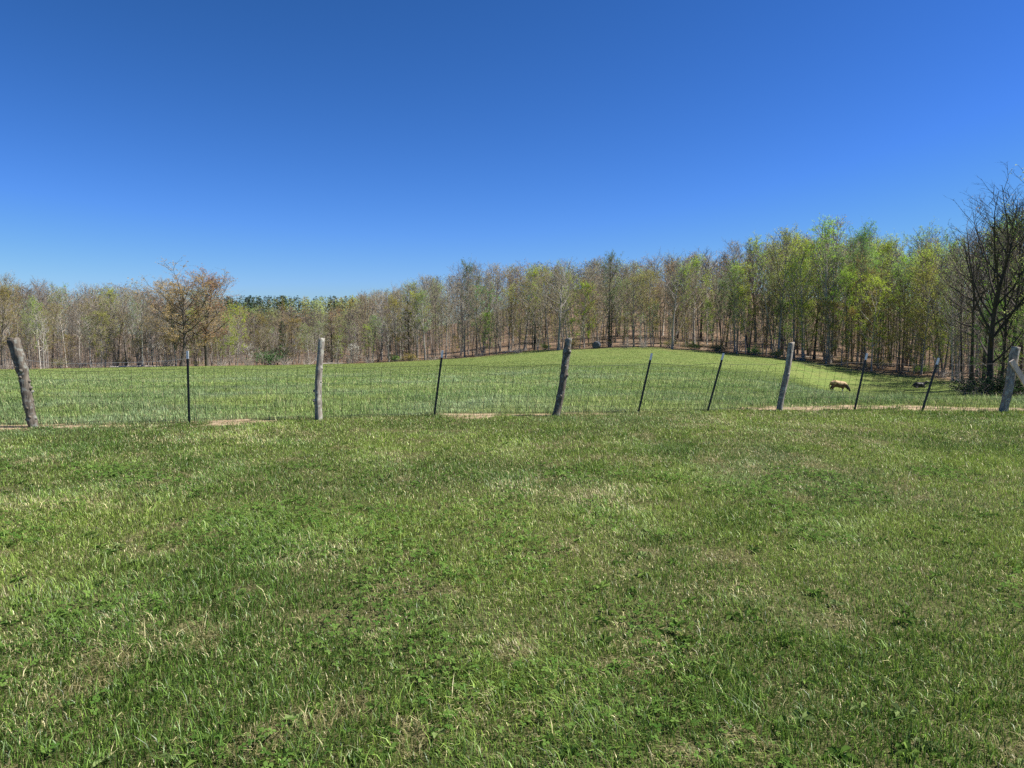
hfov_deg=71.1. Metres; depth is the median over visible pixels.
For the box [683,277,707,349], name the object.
budding tree
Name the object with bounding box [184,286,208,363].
leafing tree
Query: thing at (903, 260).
leafing tree
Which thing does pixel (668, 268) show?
budding tree
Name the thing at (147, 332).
bare tree
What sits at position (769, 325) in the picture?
bare tree
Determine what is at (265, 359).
shrub
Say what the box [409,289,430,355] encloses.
leafing tree
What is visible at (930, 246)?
bare tree
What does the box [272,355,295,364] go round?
shrub
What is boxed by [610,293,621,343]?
bare tree
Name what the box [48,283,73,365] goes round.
leafing tree
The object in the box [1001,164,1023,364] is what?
tree
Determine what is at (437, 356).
shrub
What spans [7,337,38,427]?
fence post
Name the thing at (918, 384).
lying cow
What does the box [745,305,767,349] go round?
sapling tree
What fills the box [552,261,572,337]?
leafing tree
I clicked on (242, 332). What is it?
budding tree
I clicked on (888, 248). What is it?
leafing tree
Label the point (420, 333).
sapling tree
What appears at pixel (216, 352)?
leafing tree
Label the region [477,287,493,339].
bare tree
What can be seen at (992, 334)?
tree
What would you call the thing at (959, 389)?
shrub
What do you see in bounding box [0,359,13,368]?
shrub
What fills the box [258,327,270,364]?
budding tree
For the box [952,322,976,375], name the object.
sapling tree
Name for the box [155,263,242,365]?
oak tree
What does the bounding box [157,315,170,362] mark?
budding tree
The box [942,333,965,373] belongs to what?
sapling tree
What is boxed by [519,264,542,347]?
leafing tree
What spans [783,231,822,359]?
leafing tree
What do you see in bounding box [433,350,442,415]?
steel stake
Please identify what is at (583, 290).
bare tree
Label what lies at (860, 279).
budding tree
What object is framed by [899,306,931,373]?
understory tree
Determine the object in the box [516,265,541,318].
bare tree
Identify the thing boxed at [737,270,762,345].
bare tree
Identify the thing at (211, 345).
budding tree
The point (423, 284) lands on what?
budding tree
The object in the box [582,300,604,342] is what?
understory tree
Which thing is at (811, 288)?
budding tree
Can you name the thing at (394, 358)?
shrub
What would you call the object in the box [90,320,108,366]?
budding tree
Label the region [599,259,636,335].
bare tree
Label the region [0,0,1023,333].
sky
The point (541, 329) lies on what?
sapling tree
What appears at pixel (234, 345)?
bare tree
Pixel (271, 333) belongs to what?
bare tree
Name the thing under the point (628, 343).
shrub
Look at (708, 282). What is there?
leafing tree
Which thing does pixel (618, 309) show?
leafing tree
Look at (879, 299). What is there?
budding tree
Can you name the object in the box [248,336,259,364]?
sapling tree
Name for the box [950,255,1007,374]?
bare tree
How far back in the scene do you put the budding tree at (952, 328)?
96.02 m
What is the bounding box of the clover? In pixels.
[0,461,1023,767]
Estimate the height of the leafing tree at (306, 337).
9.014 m
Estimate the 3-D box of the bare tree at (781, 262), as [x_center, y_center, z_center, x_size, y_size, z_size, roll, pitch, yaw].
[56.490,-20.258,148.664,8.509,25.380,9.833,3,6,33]
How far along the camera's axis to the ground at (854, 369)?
4.41 m
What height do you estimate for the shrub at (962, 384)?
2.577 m
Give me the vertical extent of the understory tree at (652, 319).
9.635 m
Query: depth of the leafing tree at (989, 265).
106.21 m
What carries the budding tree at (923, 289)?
on the ground at (854, 369)
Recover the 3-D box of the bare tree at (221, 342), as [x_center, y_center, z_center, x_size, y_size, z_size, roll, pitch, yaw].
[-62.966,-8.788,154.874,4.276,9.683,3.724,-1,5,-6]
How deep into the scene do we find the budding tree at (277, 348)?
151.54 m
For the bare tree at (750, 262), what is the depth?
151.38 m
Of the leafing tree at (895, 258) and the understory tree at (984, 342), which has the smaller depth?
the understory tree at (984, 342)
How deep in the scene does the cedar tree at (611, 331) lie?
133.40 m
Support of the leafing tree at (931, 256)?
on the ground at (854, 369)
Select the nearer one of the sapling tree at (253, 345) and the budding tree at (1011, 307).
the budding tree at (1011, 307)
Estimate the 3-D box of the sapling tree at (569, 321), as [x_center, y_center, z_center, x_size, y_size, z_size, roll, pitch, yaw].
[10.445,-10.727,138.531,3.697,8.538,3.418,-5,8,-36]
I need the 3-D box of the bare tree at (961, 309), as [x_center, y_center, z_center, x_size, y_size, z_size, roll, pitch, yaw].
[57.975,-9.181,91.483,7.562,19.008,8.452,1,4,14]
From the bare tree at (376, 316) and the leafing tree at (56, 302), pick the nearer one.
the leafing tree at (56, 302)
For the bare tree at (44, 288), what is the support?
on the ground at (854, 369)
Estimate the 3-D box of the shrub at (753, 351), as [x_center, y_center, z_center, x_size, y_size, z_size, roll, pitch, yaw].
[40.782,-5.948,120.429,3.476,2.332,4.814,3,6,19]
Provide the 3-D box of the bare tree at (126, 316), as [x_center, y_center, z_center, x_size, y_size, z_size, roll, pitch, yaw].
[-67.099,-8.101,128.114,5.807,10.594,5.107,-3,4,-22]
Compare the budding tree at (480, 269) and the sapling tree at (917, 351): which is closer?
the sapling tree at (917, 351)
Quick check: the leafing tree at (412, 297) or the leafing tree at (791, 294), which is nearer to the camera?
the leafing tree at (791, 294)
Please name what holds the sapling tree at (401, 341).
on the ground at (854, 369)
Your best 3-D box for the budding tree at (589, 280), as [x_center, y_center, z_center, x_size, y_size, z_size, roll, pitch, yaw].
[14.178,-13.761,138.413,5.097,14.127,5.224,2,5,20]
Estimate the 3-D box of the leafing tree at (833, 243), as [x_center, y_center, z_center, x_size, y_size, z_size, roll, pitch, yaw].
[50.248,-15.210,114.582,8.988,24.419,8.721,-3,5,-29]
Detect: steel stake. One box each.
[186,351,189,421]
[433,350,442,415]
[638,353,652,412]
[707,353,724,410]
[853,353,867,409]
[921,358,939,410]
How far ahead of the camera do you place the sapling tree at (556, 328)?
143.52 m
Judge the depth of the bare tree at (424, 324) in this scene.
184.49 m
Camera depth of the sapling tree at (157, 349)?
128.24 m
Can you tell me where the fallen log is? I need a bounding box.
[109,362,176,367]
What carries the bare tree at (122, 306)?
on the ground at (854, 369)
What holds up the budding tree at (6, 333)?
on the ground at (854, 369)
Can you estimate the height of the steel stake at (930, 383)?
1.234 m
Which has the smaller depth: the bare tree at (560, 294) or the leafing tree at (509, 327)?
the bare tree at (560, 294)
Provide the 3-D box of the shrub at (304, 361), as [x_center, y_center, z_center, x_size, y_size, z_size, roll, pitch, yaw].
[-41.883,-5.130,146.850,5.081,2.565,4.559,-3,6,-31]
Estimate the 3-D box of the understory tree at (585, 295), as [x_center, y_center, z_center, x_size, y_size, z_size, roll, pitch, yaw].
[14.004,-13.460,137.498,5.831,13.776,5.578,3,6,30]
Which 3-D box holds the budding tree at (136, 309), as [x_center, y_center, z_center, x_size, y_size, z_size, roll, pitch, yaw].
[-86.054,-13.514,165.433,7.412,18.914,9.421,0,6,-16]
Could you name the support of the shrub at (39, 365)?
on the ground at (854, 369)
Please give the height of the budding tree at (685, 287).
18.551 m
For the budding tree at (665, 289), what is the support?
on the ground at (854, 369)
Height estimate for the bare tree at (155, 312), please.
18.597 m
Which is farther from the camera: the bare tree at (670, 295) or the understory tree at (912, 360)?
the bare tree at (670, 295)
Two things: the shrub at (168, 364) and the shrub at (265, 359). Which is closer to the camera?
the shrub at (168, 364)
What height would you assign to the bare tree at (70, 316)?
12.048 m
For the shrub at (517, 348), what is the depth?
140.35 m
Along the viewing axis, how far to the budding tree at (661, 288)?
132.73 m
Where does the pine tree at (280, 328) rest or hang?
on the ground at (854, 369)
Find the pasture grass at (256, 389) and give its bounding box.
[0,347,1023,425]
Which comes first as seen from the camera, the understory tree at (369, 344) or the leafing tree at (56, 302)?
the leafing tree at (56, 302)
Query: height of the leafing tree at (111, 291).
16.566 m
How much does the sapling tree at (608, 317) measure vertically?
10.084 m
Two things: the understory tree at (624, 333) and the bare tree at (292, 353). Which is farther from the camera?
the bare tree at (292, 353)
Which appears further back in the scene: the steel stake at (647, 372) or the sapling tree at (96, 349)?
the sapling tree at (96, 349)
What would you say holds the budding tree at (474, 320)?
on the ground at (854, 369)
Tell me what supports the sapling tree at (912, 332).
on the ground at (854, 369)
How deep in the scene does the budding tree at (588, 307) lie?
142.92 m
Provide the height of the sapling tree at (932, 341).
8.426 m
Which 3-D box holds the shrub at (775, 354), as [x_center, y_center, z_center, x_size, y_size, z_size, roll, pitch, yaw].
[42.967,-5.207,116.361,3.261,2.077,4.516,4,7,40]
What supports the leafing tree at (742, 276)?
on the ground at (854, 369)
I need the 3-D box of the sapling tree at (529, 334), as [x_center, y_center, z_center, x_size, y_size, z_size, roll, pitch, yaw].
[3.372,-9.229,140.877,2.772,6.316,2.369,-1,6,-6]
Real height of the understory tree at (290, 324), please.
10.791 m
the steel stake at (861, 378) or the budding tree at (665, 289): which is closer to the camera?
the steel stake at (861, 378)
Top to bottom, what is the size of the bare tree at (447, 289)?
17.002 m
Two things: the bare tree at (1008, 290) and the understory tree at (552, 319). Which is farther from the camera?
the understory tree at (552, 319)
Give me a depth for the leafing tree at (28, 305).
146.07 m
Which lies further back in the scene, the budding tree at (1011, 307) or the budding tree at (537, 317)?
the budding tree at (537, 317)
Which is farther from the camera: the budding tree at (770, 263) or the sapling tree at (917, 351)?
the budding tree at (770, 263)
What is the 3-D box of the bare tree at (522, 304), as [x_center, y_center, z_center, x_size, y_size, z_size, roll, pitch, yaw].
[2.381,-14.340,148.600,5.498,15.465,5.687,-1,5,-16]
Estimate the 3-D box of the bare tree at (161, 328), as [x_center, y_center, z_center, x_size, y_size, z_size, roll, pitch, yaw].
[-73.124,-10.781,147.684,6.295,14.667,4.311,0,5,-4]
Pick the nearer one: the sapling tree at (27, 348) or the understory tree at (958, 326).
the understory tree at (958, 326)
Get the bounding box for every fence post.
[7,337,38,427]
[313,338,324,419]
[552,338,571,415]
[776,342,794,409]
[998,346,1023,411]
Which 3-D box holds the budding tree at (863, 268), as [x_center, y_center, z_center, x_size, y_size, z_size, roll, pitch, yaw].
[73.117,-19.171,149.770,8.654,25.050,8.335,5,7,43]
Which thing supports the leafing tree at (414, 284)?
on the ground at (854, 369)
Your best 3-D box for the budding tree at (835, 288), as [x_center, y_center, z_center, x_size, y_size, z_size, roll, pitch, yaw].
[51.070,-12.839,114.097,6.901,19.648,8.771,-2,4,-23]
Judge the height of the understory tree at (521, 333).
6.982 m
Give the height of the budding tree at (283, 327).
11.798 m
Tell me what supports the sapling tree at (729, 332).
on the ground at (854, 369)
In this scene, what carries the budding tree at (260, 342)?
on the ground at (854, 369)
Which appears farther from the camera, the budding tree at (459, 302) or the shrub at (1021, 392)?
the budding tree at (459, 302)
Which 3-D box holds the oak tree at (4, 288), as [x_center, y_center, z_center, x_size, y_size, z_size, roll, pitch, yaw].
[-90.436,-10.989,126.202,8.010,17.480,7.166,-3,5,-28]
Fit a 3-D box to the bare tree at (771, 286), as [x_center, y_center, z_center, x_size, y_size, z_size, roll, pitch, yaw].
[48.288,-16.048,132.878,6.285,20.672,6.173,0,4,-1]
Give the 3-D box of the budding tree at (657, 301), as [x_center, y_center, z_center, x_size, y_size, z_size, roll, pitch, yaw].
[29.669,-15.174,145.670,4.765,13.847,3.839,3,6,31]
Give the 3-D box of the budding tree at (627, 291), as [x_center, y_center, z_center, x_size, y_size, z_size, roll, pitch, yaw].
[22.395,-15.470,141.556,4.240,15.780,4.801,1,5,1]
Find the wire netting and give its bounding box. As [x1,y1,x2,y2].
[0,362,1023,423]
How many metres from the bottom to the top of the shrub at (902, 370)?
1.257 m
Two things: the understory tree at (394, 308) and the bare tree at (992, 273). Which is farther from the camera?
the understory tree at (394, 308)
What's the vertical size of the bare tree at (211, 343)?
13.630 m
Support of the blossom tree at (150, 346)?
on the ground at (854, 369)
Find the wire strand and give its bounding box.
[0,359,180,363]
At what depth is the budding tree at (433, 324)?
180.10 m
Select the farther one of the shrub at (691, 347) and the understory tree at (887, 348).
the shrub at (691, 347)
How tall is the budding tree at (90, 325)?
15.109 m
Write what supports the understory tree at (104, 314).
on the ground at (854, 369)
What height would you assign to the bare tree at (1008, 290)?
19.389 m
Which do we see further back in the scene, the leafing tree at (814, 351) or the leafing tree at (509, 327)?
the leafing tree at (509, 327)
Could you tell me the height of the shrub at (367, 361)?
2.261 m
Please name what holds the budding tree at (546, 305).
on the ground at (854, 369)
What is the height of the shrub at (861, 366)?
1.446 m
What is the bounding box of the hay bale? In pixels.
[592,341,600,348]
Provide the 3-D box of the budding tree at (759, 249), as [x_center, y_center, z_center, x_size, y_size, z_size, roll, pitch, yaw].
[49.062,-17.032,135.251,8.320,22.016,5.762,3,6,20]
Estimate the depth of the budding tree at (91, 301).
159.22 m
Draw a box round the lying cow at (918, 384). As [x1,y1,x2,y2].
[911,380,928,387]
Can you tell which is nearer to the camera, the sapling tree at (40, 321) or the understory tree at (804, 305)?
the understory tree at (804, 305)
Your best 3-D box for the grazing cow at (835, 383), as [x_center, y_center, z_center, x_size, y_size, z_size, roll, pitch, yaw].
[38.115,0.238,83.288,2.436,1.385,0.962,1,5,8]
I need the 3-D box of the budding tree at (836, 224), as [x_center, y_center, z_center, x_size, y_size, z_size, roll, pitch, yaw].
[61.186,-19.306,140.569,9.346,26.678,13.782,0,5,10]
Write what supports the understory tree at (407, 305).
on the ground at (854, 369)
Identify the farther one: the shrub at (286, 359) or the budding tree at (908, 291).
the shrub at (286, 359)
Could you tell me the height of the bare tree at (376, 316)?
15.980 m
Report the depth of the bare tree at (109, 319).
140.12 m
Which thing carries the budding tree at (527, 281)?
on the ground at (854, 369)
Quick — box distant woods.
[0,218,1023,379]
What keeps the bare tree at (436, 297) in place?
on the ground at (854, 369)
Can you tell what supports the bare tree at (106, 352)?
on the ground at (854, 369)
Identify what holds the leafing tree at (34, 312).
on the ground at (854, 369)
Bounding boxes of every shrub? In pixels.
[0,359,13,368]
[33,362,54,368]
[51,357,71,367]
[62,356,88,367]
[114,355,135,365]
[155,355,177,366]
[212,357,233,365]
[238,356,257,365]
[246,346,289,364]
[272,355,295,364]
[295,355,315,364]
[339,354,353,363]
[363,354,376,362]
[387,353,401,361]
[402,352,419,360]
[425,351,440,359]
[471,349,485,356]
[511,340,525,353]
[538,341,550,349]
[563,337,581,348]
[618,339,634,347]
[635,339,650,347]
[660,339,682,347]
[681,339,705,349]
[703,341,728,350]
[704,343,730,352]
[747,343,765,355]
[767,347,785,357]
[793,353,810,360]
[819,353,833,362]
[830,353,859,364]
[856,361,873,369]
[867,352,892,368]
[891,365,918,372]
[908,362,937,373]
[930,366,960,377]
[938,371,999,394]
[944,381,974,394]
[947,371,968,382]
[951,371,1023,395]
[962,376,1002,395]
[963,368,1023,394]
[980,370,1023,396]
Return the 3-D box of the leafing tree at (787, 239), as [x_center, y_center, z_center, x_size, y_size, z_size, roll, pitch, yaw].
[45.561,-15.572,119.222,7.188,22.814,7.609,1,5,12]
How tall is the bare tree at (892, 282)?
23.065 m
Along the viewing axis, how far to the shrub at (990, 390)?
61.04 m
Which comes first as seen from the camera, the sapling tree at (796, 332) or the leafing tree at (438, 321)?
the sapling tree at (796, 332)
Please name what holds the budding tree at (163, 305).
on the ground at (854, 369)
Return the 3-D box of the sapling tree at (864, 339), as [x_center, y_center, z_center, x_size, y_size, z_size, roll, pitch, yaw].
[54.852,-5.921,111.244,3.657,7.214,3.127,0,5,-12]
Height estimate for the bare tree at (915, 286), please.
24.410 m
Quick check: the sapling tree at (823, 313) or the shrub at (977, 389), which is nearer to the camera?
the shrub at (977, 389)
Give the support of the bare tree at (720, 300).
on the ground at (854, 369)
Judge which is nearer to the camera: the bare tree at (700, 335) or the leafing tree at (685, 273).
the leafing tree at (685, 273)
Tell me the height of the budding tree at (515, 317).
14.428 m
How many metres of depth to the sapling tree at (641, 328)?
130.47 m
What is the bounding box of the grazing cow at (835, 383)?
[829,380,850,390]
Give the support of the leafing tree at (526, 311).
on the ground at (854, 369)
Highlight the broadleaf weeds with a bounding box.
[0,426,1023,767]
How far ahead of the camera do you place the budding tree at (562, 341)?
141.18 m
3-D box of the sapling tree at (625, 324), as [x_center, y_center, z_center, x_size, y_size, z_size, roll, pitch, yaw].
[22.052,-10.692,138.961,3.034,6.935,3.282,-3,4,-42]
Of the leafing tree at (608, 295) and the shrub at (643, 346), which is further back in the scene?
the leafing tree at (608, 295)
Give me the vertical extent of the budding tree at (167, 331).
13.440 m
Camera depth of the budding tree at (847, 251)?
124.16 m
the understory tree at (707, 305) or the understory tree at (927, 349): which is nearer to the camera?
the understory tree at (927, 349)
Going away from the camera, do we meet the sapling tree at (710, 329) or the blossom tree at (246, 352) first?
the sapling tree at (710, 329)
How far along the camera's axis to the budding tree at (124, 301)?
129.71 m
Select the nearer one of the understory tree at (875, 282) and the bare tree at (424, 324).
the understory tree at (875, 282)
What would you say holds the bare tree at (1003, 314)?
on the ground at (854, 369)
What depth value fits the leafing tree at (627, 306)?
148.31 m
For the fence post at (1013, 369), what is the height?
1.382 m
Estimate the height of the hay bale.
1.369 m
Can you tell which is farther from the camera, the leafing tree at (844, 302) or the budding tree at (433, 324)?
the budding tree at (433, 324)
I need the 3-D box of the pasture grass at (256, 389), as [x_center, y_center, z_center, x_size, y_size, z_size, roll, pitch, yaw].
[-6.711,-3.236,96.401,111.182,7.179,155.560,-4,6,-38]
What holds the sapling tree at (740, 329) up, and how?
on the ground at (854, 369)
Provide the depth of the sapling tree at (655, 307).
132.41 m
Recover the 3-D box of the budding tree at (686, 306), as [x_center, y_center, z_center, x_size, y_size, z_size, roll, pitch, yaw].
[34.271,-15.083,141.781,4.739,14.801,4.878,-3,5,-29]
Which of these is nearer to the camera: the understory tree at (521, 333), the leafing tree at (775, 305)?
the leafing tree at (775, 305)
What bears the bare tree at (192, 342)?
on the ground at (854, 369)
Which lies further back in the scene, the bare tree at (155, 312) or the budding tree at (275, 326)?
the budding tree at (275, 326)
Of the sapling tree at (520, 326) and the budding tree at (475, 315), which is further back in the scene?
the budding tree at (475, 315)
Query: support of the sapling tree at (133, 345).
on the ground at (854, 369)
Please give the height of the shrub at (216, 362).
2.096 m
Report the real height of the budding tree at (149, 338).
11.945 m
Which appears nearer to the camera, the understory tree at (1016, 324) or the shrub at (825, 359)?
the understory tree at (1016, 324)
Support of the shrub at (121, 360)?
on the ground at (854, 369)
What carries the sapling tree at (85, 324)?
on the ground at (854, 369)
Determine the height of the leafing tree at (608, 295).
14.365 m
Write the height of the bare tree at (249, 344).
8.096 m
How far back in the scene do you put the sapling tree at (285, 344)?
149.32 m
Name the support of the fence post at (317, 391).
on the ground at (854, 369)
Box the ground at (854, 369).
[0,287,1023,767]
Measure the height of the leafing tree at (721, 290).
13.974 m
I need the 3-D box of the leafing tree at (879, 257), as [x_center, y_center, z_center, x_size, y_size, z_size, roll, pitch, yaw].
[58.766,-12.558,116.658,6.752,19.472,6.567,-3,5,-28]
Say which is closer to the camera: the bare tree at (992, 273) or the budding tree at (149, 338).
the bare tree at (992, 273)
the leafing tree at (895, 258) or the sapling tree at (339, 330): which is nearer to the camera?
the leafing tree at (895, 258)
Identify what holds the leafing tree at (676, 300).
on the ground at (854, 369)
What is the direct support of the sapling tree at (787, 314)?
on the ground at (854, 369)
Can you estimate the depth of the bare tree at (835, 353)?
129.45 m
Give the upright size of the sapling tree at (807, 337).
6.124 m
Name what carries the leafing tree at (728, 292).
on the ground at (854, 369)
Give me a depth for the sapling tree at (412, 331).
147.70 m
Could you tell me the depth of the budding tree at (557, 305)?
149.61 m
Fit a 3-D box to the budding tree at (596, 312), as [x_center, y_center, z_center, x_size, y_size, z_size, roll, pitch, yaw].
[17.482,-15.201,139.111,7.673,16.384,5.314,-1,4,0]
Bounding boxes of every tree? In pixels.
[0,271,25,335]
[0,281,23,368]
[0,287,16,368]
[0,297,19,365]
[1,283,19,361]
[7,293,28,336]
[14,283,38,366]
[16,310,35,368]
[18,296,38,356]
[21,280,55,367]
[22,340,34,359]
[24,275,53,365]
[25,296,47,368]
[30,309,52,368]
[34,305,59,366]
[43,284,66,366]
[44,281,66,367]
[46,302,66,367]
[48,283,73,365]
[51,314,66,367]
[57,332,76,361]
[59,302,80,365]
[61,292,76,365]
[62,306,82,367]
[62,318,81,367]
[66,300,116,366]
[68,297,91,365]
[71,282,98,359]
[75,294,102,366]
[77,321,92,367]
[79,312,97,367]
[80,282,103,351]
[82,283,132,364]
[86,293,120,367]
[87,288,131,365]
[88,309,118,366]
[89,283,126,360]
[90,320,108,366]
[91,336,102,366]
[99,288,125,365]
[103,329,120,364]
[104,282,135,365]
[108,255,233,365]
[112,307,132,365]
[122,311,151,365]
[125,286,151,360]
[127,298,142,365]
[127,338,147,358]
[130,331,140,362]
[132,289,154,365]
[139,333,154,361]
[140,308,161,365]
[141,305,157,365]
[142,287,164,364]
[144,299,172,364]
[147,342,165,362]
[149,309,164,365]
[153,280,185,363]
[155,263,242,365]
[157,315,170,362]
[157,334,172,361]
[161,304,175,361]
[162,302,182,364]
[162,321,181,364]
[174,321,186,355]
[180,297,194,365]
[181,306,202,364]
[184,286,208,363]
[186,323,200,365]
[188,304,202,348]
[191,334,203,365]
[200,320,222,365]
[202,303,225,360]
[209,313,224,361]
[213,336,221,364]
[215,322,228,364]
[219,314,236,358]
[222,309,236,362]
[226,302,249,365]
[226,330,240,365]
[236,319,248,360]
[239,343,251,362]
[243,330,254,363]
[244,307,266,361]
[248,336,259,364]
[250,348,262,364]
[252,312,270,364]
[255,328,267,363]
[257,321,279,350]
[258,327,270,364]
[264,328,278,355]
[267,317,280,354]
[268,336,279,355]
[268,340,283,364]
[275,320,291,364]
[276,314,288,361]
[280,315,303,363]
[280,331,289,356]
[286,346,297,364]
[292,334,304,362]
[301,322,315,363]
[308,321,326,344]
[309,335,317,357]
[314,311,330,359]
[323,320,346,362]
[329,335,345,362]
[332,329,342,355]
[333,315,346,348]
[339,332,347,357]
[342,321,356,354]
[343,306,363,358]
[346,318,363,362]
[346,343,362,363]
[348,324,359,361]
[352,319,372,361]
[353,290,372,354]
[358,293,375,359]
[361,297,392,346]
[361,324,375,360]
[366,288,394,359]
[366,314,381,362]
[366,323,389,361]
[367,280,404,357]
[370,287,401,359]
[377,318,390,361]
[380,319,394,361]
[383,295,407,353]
[387,288,407,358]
[395,327,408,360]
[397,303,416,348]
[397,304,412,359]
[398,300,416,355]
[401,279,426,356]
[402,283,427,355]
[405,312,418,360]
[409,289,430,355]
[412,313,430,355]
[414,288,438,359]
[417,274,440,353]
[417,275,438,356]
[417,283,436,352]
[427,274,444,355]
[428,277,450,354]
[434,299,445,349]
[435,282,460,357]
[435,329,447,354]
[439,292,457,350]
[444,273,478,355]
[444,302,459,358]
[449,262,474,351]
[451,335,458,353]
[453,297,475,356]
[453,321,468,353]
[459,253,482,354]
[460,276,496,355]
[467,258,491,348]
[467,287,484,352]
[468,298,483,353]
[469,282,500,354]
[475,266,508,346]
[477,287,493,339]
[478,263,504,345]
[479,309,497,354]
[485,293,506,353]
[490,298,509,352]
[492,287,504,350]
[492,324,501,354]
[493,261,522,343]
[498,286,525,350]
[499,282,518,350]
[503,310,519,350]
[510,280,533,349]
[514,310,525,352]
[515,277,535,350]
[515,319,524,344]
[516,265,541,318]
[517,279,541,348]
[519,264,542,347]
[521,306,547,349]
[523,322,532,351]
[525,293,550,350]
[529,270,557,349]
[532,275,565,344]
[534,264,557,338]
[535,315,545,349]
[537,260,584,349]
[548,269,565,332]
[549,309,557,347]
[549,313,558,340]
[550,274,574,347]
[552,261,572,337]
[553,259,580,337]
[554,309,572,336]
[557,285,572,337]
[563,272,579,333]
[567,317,580,341]
[569,260,597,342]
[570,279,598,347]
[572,276,597,347]
[573,261,606,337]
[578,281,601,345]
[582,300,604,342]
[583,265,616,341]
[589,255,606,340]
[591,309,605,340]
[595,248,626,346]
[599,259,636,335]
[599,280,616,335]
[600,267,622,336]
[600,298,616,346]
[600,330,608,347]
[601,297,622,347]
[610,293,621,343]
[611,274,625,340]
[614,269,646,346]
[616,265,637,343]
[616,316,630,346]
[618,264,646,337]
[618,280,634,340]
[620,313,629,344]
[631,267,653,341]
[631,315,649,347]
[632,266,663,345]
[639,251,674,336]
[639,269,659,346]
[645,297,658,340]
[646,302,663,346]
[648,280,670,346]
[651,277,666,341]
[657,249,697,348]
[658,246,673,335]
[660,286,691,340]
[663,251,696,338]
[665,271,683,343]
[665,272,681,340]
[667,317,675,338]
[672,260,695,343]
[676,273,696,342]
[678,257,693,322]
[678,266,710,345]
[679,296,698,347]
[682,254,707,342]
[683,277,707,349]
[684,250,724,340]
[688,246,726,340]
[690,309,703,348]
[695,267,719,343]
[700,299,716,339]
[704,260,741,345]
[706,317,716,344]
[708,273,728,343]
[713,277,733,345]
[717,253,746,346]
[719,266,748,350]
[720,238,748,328]
[721,251,770,352]
[724,318,736,350]
[724,319,734,351]
[728,281,746,353]
[729,260,750,337]
[729,281,741,347]
[732,282,757,353]
[735,234,766,342]
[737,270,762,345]
[738,306,747,350]
[743,234,761,329]
[744,245,790,353]
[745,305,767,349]
[751,237,784,349]
[751,299,773,354]
[755,234,782,341]
[756,269,777,354]
[758,246,785,350]
[762,297,780,350]
[763,225,807,354]
[765,249,802,347]
[766,227,794,344]
[768,271,795,355]
[770,299,792,356]
[773,297,796,356]
[780,236,807,351]
[781,255,820,358]
[782,230,820,321]
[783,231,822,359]
[783,233,819,348]
[786,252,815,354]
[787,233,852,355]
[787,316,800,358]
[789,299,818,360]
[790,256,819,341]
[802,213,858,362]
[802,216,852,350]
[802,253,839,358]
[805,324,812,353]
[807,244,853,362]
[808,297,846,363]
[815,229,875,344]
[815,248,835,356]
[815,298,837,355]
[816,250,843,357]
[822,239,861,355]
[831,262,856,357]
[831,265,862,365]
[834,217,881,364]
[835,306,862,366]
[836,237,859,358]
[841,261,868,361]
[846,238,880,339]
[846,239,880,363]
[846,252,881,367]
[846,311,863,362]
[847,267,881,360]
[852,269,900,370]
[853,229,892,350]
[854,242,882,358]
[855,323,871,361]
[858,249,894,364]
[861,290,895,368]
[863,260,899,358]
[870,231,899,359]
[871,236,901,354]
[875,254,909,366]
[875,313,891,369]
[876,236,906,360]
[880,265,920,369]
[881,250,919,369]
[883,292,915,370]
[884,248,904,352]
[892,256,929,365]
[893,217,962,366]
[897,233,944,358]
[897,261,956,374]
[899,302,923,370]
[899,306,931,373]
[900,257,929,366]
[904,253,941,372]
[905,241,941,356]
[908,305,935,362]
[909,248,964,372]
[910,222,952,360]
[910,247,978,374]
[919,162,1023,389]
[923,240,948,359]
[925,315,949,373]
[926,250,944,367]
[926,255,960,361]
[928,225,966,356]
[928,321,945,367]
[931,243,984,381]
[932,254,984,380]
[932,257,970,380]
[935,229,1008,379]
[936,231,968,369]
[937,233,971,364]
[939,301,971,374]
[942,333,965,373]
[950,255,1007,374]
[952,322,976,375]
[953,209,1022,384]
[955,225,986,369]
[957,241,989,376]
[959,303,987,365]
[963,205,1023,376]
[964,224,1012,350]
[965,251,1021,364]
[967,212,1023,391]
[968,294,1011,376]
[969,216,1016,366]
[972,199,1023,383]
[974,212,1022,378]
[978,259,1023,365]
[979,239,1022,366]
[984,184,1023,382]
[984,226,1023,364]
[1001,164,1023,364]
[1003,306,1023,374]
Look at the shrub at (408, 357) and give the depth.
148.73 m
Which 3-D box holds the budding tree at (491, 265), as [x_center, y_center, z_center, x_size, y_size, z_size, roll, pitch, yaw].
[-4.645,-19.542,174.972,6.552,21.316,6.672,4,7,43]
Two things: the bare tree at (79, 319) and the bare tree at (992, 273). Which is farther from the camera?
the bare tree at (79, 319)
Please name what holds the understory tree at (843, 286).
on the ground at (854, 369)
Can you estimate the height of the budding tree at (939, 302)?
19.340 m
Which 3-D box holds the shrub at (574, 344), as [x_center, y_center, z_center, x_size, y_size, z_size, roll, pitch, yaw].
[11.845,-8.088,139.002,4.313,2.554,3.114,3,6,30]
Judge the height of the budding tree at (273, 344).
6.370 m
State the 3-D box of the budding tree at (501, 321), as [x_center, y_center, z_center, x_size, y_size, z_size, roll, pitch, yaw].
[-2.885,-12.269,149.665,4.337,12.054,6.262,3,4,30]
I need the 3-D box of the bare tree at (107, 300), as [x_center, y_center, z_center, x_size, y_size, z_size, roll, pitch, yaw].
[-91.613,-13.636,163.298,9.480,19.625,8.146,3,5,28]
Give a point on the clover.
(520, 663)
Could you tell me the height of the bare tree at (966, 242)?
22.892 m
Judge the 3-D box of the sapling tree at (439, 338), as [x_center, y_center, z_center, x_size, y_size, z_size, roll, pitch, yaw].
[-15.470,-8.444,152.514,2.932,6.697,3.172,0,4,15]
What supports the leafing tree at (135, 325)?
on the ground at (854, 369)

